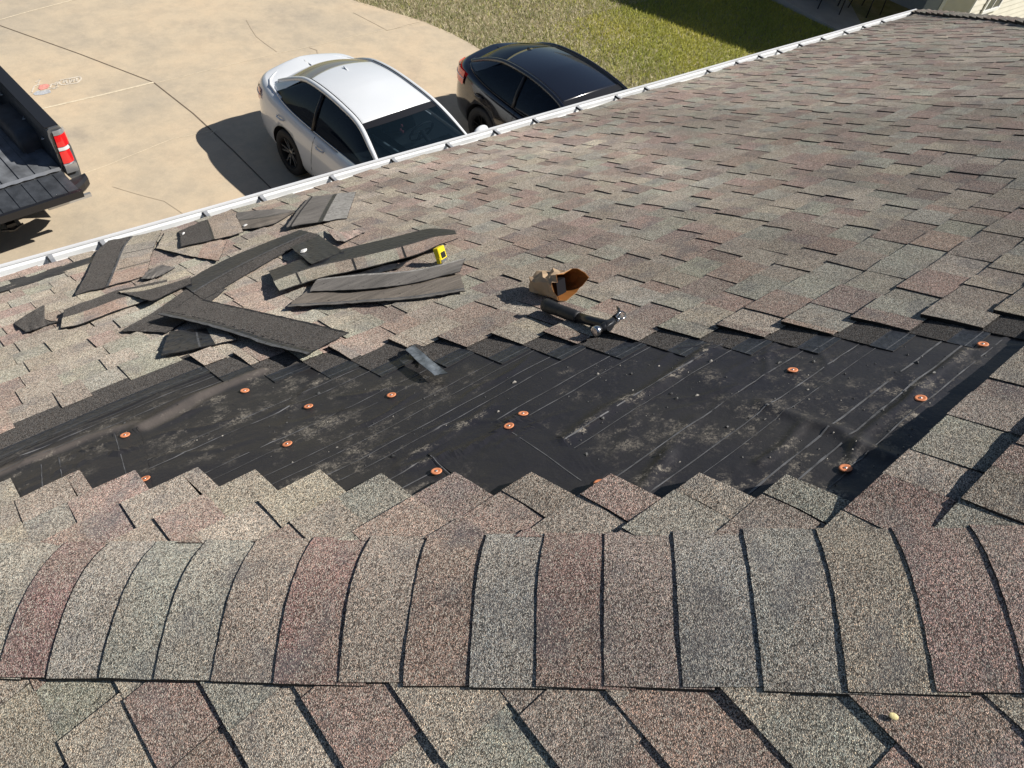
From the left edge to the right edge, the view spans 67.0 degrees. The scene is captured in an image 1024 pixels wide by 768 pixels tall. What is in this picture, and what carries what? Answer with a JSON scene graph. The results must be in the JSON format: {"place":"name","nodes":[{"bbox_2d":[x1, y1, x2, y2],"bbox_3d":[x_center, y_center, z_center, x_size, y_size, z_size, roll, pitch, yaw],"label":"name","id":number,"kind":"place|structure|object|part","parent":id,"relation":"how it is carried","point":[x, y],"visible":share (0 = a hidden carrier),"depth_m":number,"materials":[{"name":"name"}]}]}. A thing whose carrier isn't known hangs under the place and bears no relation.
{"place":"outdoors","nodes":[
{"label":"outdoors","id":0,"kind":"place"},
{"bbox_2d":[0,0,479,263],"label":"driveway","id":1,"kind":"structure","parent":0,"point":[155,112],"depth_m":12.63,"materials":[{"name":"beige concrete"}]},
{"bbox_2d":[0,66,91,231],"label":"pickup truck","id":2,"kind":"object","parent":1,"relation":"on","point":[38,161],"visible":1,"depth_m":9.28,"materials":[{"name":"grey paint"}]},
{"bbox_2d":[31,76,81,94],"bbox_3d":[-7.168,-4.699,12.188,0.727,0.039,0.525,-10,52,-21],"label":"chalk drawing","id":3,"kind":"object","parent":1,"relation":"on","point":[42,87],"visible":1,"depth_m":12.16},
{"bbox_2d":[257,53,487,176],"bbox_3d":[-1.574,-3.157,10.589,2.250,1.466,4.900,-32,59,-31],"label":"parked car","id":4,"kind":"object","parent":1,"relation":"on","point":[322,113],"visible":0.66,"depth_m":10.31,"materials":[{"name":"white paint"}]},
{"bbox_3d":[-2.402,-3.435,10.137,0.243,0.432,2.472,-28,60,-32],"label":"side window","id":5,"kind":"part","parent":4,"relation":"part of","materials":[{"name":"black glass"}]},
{"bbox_3d":[-2.624,-4.469,10.931,1.200,0.331,0.810,-32,59,-31],"label":"rear window","id":6,"kind":"part","parent":4,"relation":"part of","materials":[{"name":"grey glass"}]},
{"bbox_2d":[456,42,627,132],"bbox_3d":[1.066,-3.788,11.573,2.220,1.431,4.600,-29,58,-30],"label":"parked car","id":7,"kind":"object","parent":1,"relation":"on","point":[501,83],"visible":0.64,"depth_m":11.44,"materials":[{"name":"black paint"}]},
{"bbox_3d":[0.034,-5.167,11.986,1.200,0.296,0.790,-29,58,-30],"label":"rear window","id":8,"kind":"part","parent":7,"relation":"part of","materials":[{"name":"black glass"}]},
{"bbox_3d":[0.255,-4.082,11.137,0.243,0.398,2.472,-26,58,-31],"label":"side window","id":9,"kind":"part","parent":7,"relation":"part of","materials":[{"name":"black glass"}]},
{"bbox_2d":[353,0,909,88],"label":"lawn ground","id":10,"kind":"structure","parent":0,"point":[890,8],"depth_m":16.06,"materials":[{"name":"green plant"}]},
{"bbox_2d":[0,9,1023,767],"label":"house","id":11,"kind":"structure","parent":10,"relation":"on","point":[244,591],"depth_m":1.76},
{"bbox_2d":[14,305,57,331],"bbox_3d":[-1.941,-0.265,3.144,0.140,0.157,0.294,-27,59,-32],"label":"shingle scrap","id":12,"kind":"object","parent":11,"relation":"on","point":[35,319],"visible":1,"depth_m":3.11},
{"bbox_2d":[0,256,93,291],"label":"shingle strip","id":13,"kind":"object","parent":11,"relation":"on","point":[24,280],"visible":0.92,"depth_m":3.77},
{"bbox_2d":[61,280,166,328],"bbox_3d":[-1.642,-0.344,3.206,0.481,0.162,0.298,-27,59,-32],"label":"shingle strip","id":14,"kind":"object","parent":11,"relation":"on","point":[92,309],"visible":0.87,"depth_m":3.15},
{"bbox_2d":[118,275,190,300],"bbox_3d":[-1.470,-0.407,3.252,0.278,0.176,0.303,-27,59,-32],"label":"shingle scrap","id":15,"kind":"object","parent":14,"relation":"on","point":[154,292],"visible":1,"depth_m":3.25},
{"bbox_2d":[75,230,161,294],"bbox_3d":[-1.915,-0.605,3.805,0.303,0.383,0.849,-5,50,-17],"label":"shingle piece","id":16,"kind":"object","parent":11,"relation":"on","point":[120,260],"visible":1,"depth_m":3.76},
{"bbox_2d":[120,432,129,437],"bbox_3d":[-1.072,0.141,2.143,0.027,0.003,0.027,-25,34,-33],"label":"cap nail","id":17,"kind":"object","parent":11,"relation":"attached to","point":[125,434],"visible":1,"depth_m":2.14,"materials":[{"name":"orange plastic"}]},
{"bbox_2d":[141,476,149,480],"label":"cap nail","id":18,"kind":"object","parent":11,"relation":"attached to","point":[144,478],"visible":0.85,"depth_m":1.92,"materials":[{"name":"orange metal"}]},
{"bbox_2d":[141,265,174,279],"bbox_3d":[-1.629,-0.513,3.541,0.132,0.096,0.196,19,47,4],"label":"shingle scrap","id":19,"kind":"object","parent":11,"relation":"on","point":[156,272],"visible":1,"depth_m":3.53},
{"bbox_2d":[156,231,226,260],"bbox_3d":[-1.612,-0.697,3.879,0.261,0.418,0.814,-27,59,-32],"label":"shingle piece","id":20,"kind":"object","parent":11,"relation":"on","point":[208,250],"visible":0.75,"depth_m":3.80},
{"bbox_2d":[161,327,236,355],"bbox_3d":[-1.083,-0.160,2.696,0.243,0.141,0.220,-4,50,-16],"label":"shingle piece","id":21,"kind":"object","parent":11,"relation":"on","point":[178,341],"visible":0.95,"depth_m":2.67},
{"bbox_2d":[179,209,243,246],"bbox_3d":[-1.602,-0.843,4.085,0.306,0.247,0.570,-10,52,-21],"label":"shingle piece","id":22,"kind":"object","parent":11,"relation":"on","point":[223,225],"visible":1,"depth_m":4.03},
{"bbox_2d":[240,388,248,392],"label":"cap nail","id":23,"kind":"object","parent":11,"relation":"attached to","point":[243,390],"visible":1,"depth_m":2.31,"materials":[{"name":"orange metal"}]},
{"bbox_2d":[185,230,318,299],"bbox_3d":[-1.178,-0.568,3.443,0.266,0.214,0.807,26,48,11],"label":"shingle strip","id":24,"kind":"object","parent":11,"relation":"on","point":[209,282],"visible":0.98,"depth_m":3.43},
{"bbox_2d":[122,289,226,332],"bbox_3d":[-1.293,-0.290,3.017,0.222,0.207,0.426,18,47,4],"label":"shingle strip","id":25,"kind":"object","parent":24,"relation":"on","point":[154,322],"visible":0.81,"depth_m":2.94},
{"bbox_2d":[158,299,348,354],"bbox_3d":[-0.922,-0.215,2.715,0.790,0.423,0.209,34,50,17],"label":"shingle strip","id":26,"kind":"object","parent":25,"relation":"on","point":[288,334],"visible":1,"depth_m":2.67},
{"bbox_2d":[236,209,294,229],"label":"shingle strip","id":27,"kind":"object","parent":11,"relation":"on","point":[254,219],"visible":0.97,"depth_m":4.14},
{"bbox_2d":[282,441,291,446],"bbox_3d":[-0.580,0.153,1.995,0.027,0.003,0.027,-27,30,-28],"label":"cap nail","id":28,"kind":"object","parent":11,"relation":"attached to","point":[286,443],"visible":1,"depth_m":1.99,"materials":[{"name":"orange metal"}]},
{"bbox_2d":[290,236,343,263],"bbox_3d":[-0.866,-0.597,3.419,0.169,0.171,0.372,-16,54,-26],"label":"shingle piece","id":29,"kind":"object","parent":11,"relation":"on","point":[319,248],"visible":0.99,"depth_m":3.41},
{"bbox_2d":[287,192,355,227],"bbox_3d":[-1.014,-0.930,4.177,0.289,0.310,0.684,5,48,-9],"label":"shingle piece","id":30,"kind":"object","parent":11,"relation":"on","point":[318,209],"visible":1,"depth_m":4.13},
{"bbox_2d":[327,229,364,241],"bbox_3d":[-0.779,-0.708,3.652,0.148,0.149,0.292,-10,52,-21],"label":"shingle scrap","id":31,"kind":"object","parent":11,"relation":"on","point":[345,236],"visible":1,"depth_m":3.62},
{"bbox_2d":[269,228,457,290],"bbox_3d":[-0.615,-0.552,3.252,0.818,0.263,0.343,-15,54,-25],"label":"shingle strip","id":32,"kind":"object","parent":11,"relation":"on","point":[349,259],"visible":1,"depth_m":3.24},
{"bbox_2d":[342,255,415,274],"bbox_3d":[-0.526,-0.480,3.165,0.351,0.102,0.152,-8,51,-19],"label":"shingle scrap","id":33,"kind":"object","parent":32,"relation":"on","point":[389,266],"visible":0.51,"depth_m":3.14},
{"bbox_2d":[287,273,464,307],"bbox_3d":[-0.500,-0.345,2.879,0.635,0.290,0.225,8,47,-6],"label":"shingle strip","id":34,"kind":"object","parent":11,"relation":"on","point":[446,285],"visible":0.86,"depth_m":2.85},
{"bbox_2d":[310,258,465,291],"bbox_3d":[-0.475,-0.404,2.985,0.592,0.217,0.192,3,48,-11],"label":"shingle strip","id":35,"kind":"object","parent":34,"relation":"on","point":[365,281],"visible":1,"depth_m":2.97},
{"bbox_2d":[387,392,395,396],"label":"cap nail","id":36,"kind":"object","parent":11,"relation":"attached to","point":[392,394],"visible":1,"depth_m":2.16,"materials":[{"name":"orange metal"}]},
{"bbox_2d":[407,344,430,359],"bbox_3d":[-0.275,-0.095,2.337,0.058,0.074,0.135,-27,59,-32],"label":"shingle scrap","id":37,"kind":"object","parent":11,"relation":"on","point":[425,350],"visible":0.47,"depth_m":2.35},
{"bbox_2d":[405,345,446,375],"bbox_3d":[-0.253,-0.069,2.256,0.035,0.105,0.220,-17,54,-26],"label":"release strip","id":38,"kind":"object","parent":37,"relation":"on","point":[424,360],"visible":1,"depth_m":2.25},
{"bbox_2d":[431,468,441,474],"bbox_3d":[-0.175,0.201,1.789,0.027,0.003,0.027,-26,35,-34],"label":"cap nail","id":39,"kind":"object","parent":11,"relation":"attached to","point":[435,471],"visible":1,"depth_m":1.79,"materials":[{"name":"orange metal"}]},
{"bbox_2d":[433,245,446,263],"bbox_3d":[-0.286,-0.517,3.089,0.056,0.064,0.050,-27,33,-32],"label":"blade dispenser","id":40,"kind":"object","parent":11,"relation":"on","point":[440,254],"visible":1,"depth_m":3.07,"materials":[{"name":"yellow plastic"}]},
{"bbox_2d":[504,423,513,428],"bbox_3d":[-0.008,0.103,1.914,0.027,0.003,0.027,-32,34,-31],"label":"cap nail","id":41,"kind":"object","parent":11,"relation":"attached to","point":[508,425],"visible":1,"depth_m":1.91,"materials":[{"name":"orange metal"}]},
{"bbox_2d":[20,86,1017,485],"bbox_3d":[0.603,-0.909,3.674,6.487,1.709,3.418,-27,59,-32],"label":"loose grit","id":42,"kind":"object","parent":11,"relation":"on","point":[632,390],"visible":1,"depth_m":1.94,"materials":[{"name":"gravel"}]},
{"bbox_2d":[518,411,527,415],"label":"cap nail","id":43,"kind":"object","parent":11,"relation":"attached to","point":[522,413],"visible":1,"depth_m":1.96,"materials":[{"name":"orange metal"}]},
{"bbox_2d":[529,268,588,300],"bbox_3d":[0.152,-0.343,2.617,0.146,0.142,0.179,-27,59,-32],"label":"paper bag","id":44,"kind":"object","parent":11,"relation":"on","point":[542,281],"visible":0.98,"depth_m":2.60,"materials":[{"name":"beige paper"}]},
{"bbox_2d":[552,276,565,295],"bbox_3d":[0.145,-0.334,2.622,0.046,0.075,0.079,-27,59,-32],"label":"black carton","id":45,"kind":"object","parent":44,"relation":"in","point":[559,287],"visible":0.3,"depth_m":2.60,"materials":[{"name":"black cardboard"}]},
{"bbox_2d":[540,298,625,336],"bbox_3d":[0.206,-0.216,2.381,0.138,0.157,0.275,-27,59,-32],"label":"hammer","id":46,"kind":"object","parent":11,"relation":"on","point":[597,324],"visible":1,"depth_m":2.34,"materials":[{"name":"black rubber"}]},
{"bbox_2d":[787,367,797,371],"bbox_3d":[0.713,-0.037,1.965,0.027,0.003,0.027,-19,28,-27],"label":"cap nail","id":47,"kind":"object","parent":11,"relation":"attached to","point":[791,369],"visible":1,"depth_m":1.96,"materials":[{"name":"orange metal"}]},
{"bbox_2d":[839,464,852,471],"bbox_3d":[0.684,0.172,1.587,0.027,0.003,0.027,-30,35,-32],"label":"cap nail","id":48,"kind":"object","parent":11,"relation":"attached to","point":[845,468],"visible":1,"depth_m":1.58,"materials":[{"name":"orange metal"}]},
{"bbox_2d":[889,712,898,719],"bbox_3d":[0.597,0.519,1.210,0.015,0.004,0.010,27,75,11],"label":"leaf chip","id":49,"kind":"object","parent":11,"relation":"on","point":[893,716],"visible":1,"depth_m":1.21,"materials":[{"name":"yellow plant"}]},
{"bbox_2d":[914,395,926,400],"bbox_3d":[0.931,0.031,1.763,0.027,0.003,0.027,15,39,39],"label":"cap nail","id":50,"kind":"object","parent":11,"relation":"attached to","point":[920,397],"visible":1,"depth_m":1.76,"materials":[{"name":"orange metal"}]},
{"bbox_2d":[977,341,988,345],"bbox_3d":[1.192,-0.102,1.958,0.027,0.004,0.027,-30,33,-35],"label":"cap nail","id":51,"kind":"object","parent":11,"relation":"attached to","point":[981,343],"visible":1,"depth_m":1.96,"materials":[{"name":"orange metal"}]},
{"bbox_2d":[772,0,860,30],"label":"patio slab","id":52,"kind":"structure","parent":10,"relation":"on","point":[826,12],"depth_m":17.76,"materials":[{"name":"grey concrete"}]},
{"bbox_2d":[817,0,845,14],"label":"patio chair","id":53,"kind":"object","parent":52,"relation":"on","point":[837,5],"visible":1,"depth_m":17.72,"materials":[{"name":"black metal"}]},
{"bbox_2d":[848,0,885,17],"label":"patio chair","id":54,"kind":"object","parent":52,"relation":"on","point":[870,6],"visible":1,"depth_m":17.98,"materials":[{"name":"black metal"}]},
{"bbox_2d":[890,0,1023,17],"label":"neighbour house","id":55,"kind":"structure","parent":10,"relation":"on","point":[1012,8],"depth_m":16.92,"materials":[{"name":"beige"}]},
{"bbox_2d":[890,0,926,9],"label":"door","id":56,"kind":"structure","parent":55,"relation":"in","point":[910,4],"depth_m":18.54,"materials":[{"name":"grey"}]},
{"bbox_2d":[980,0,1003,13],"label":"window","id":57,"kind":"structure","parent":55,"relation":"in","point":[991,5],"depth_m":16.89,"materials":[{"name":"white"}]}
]}

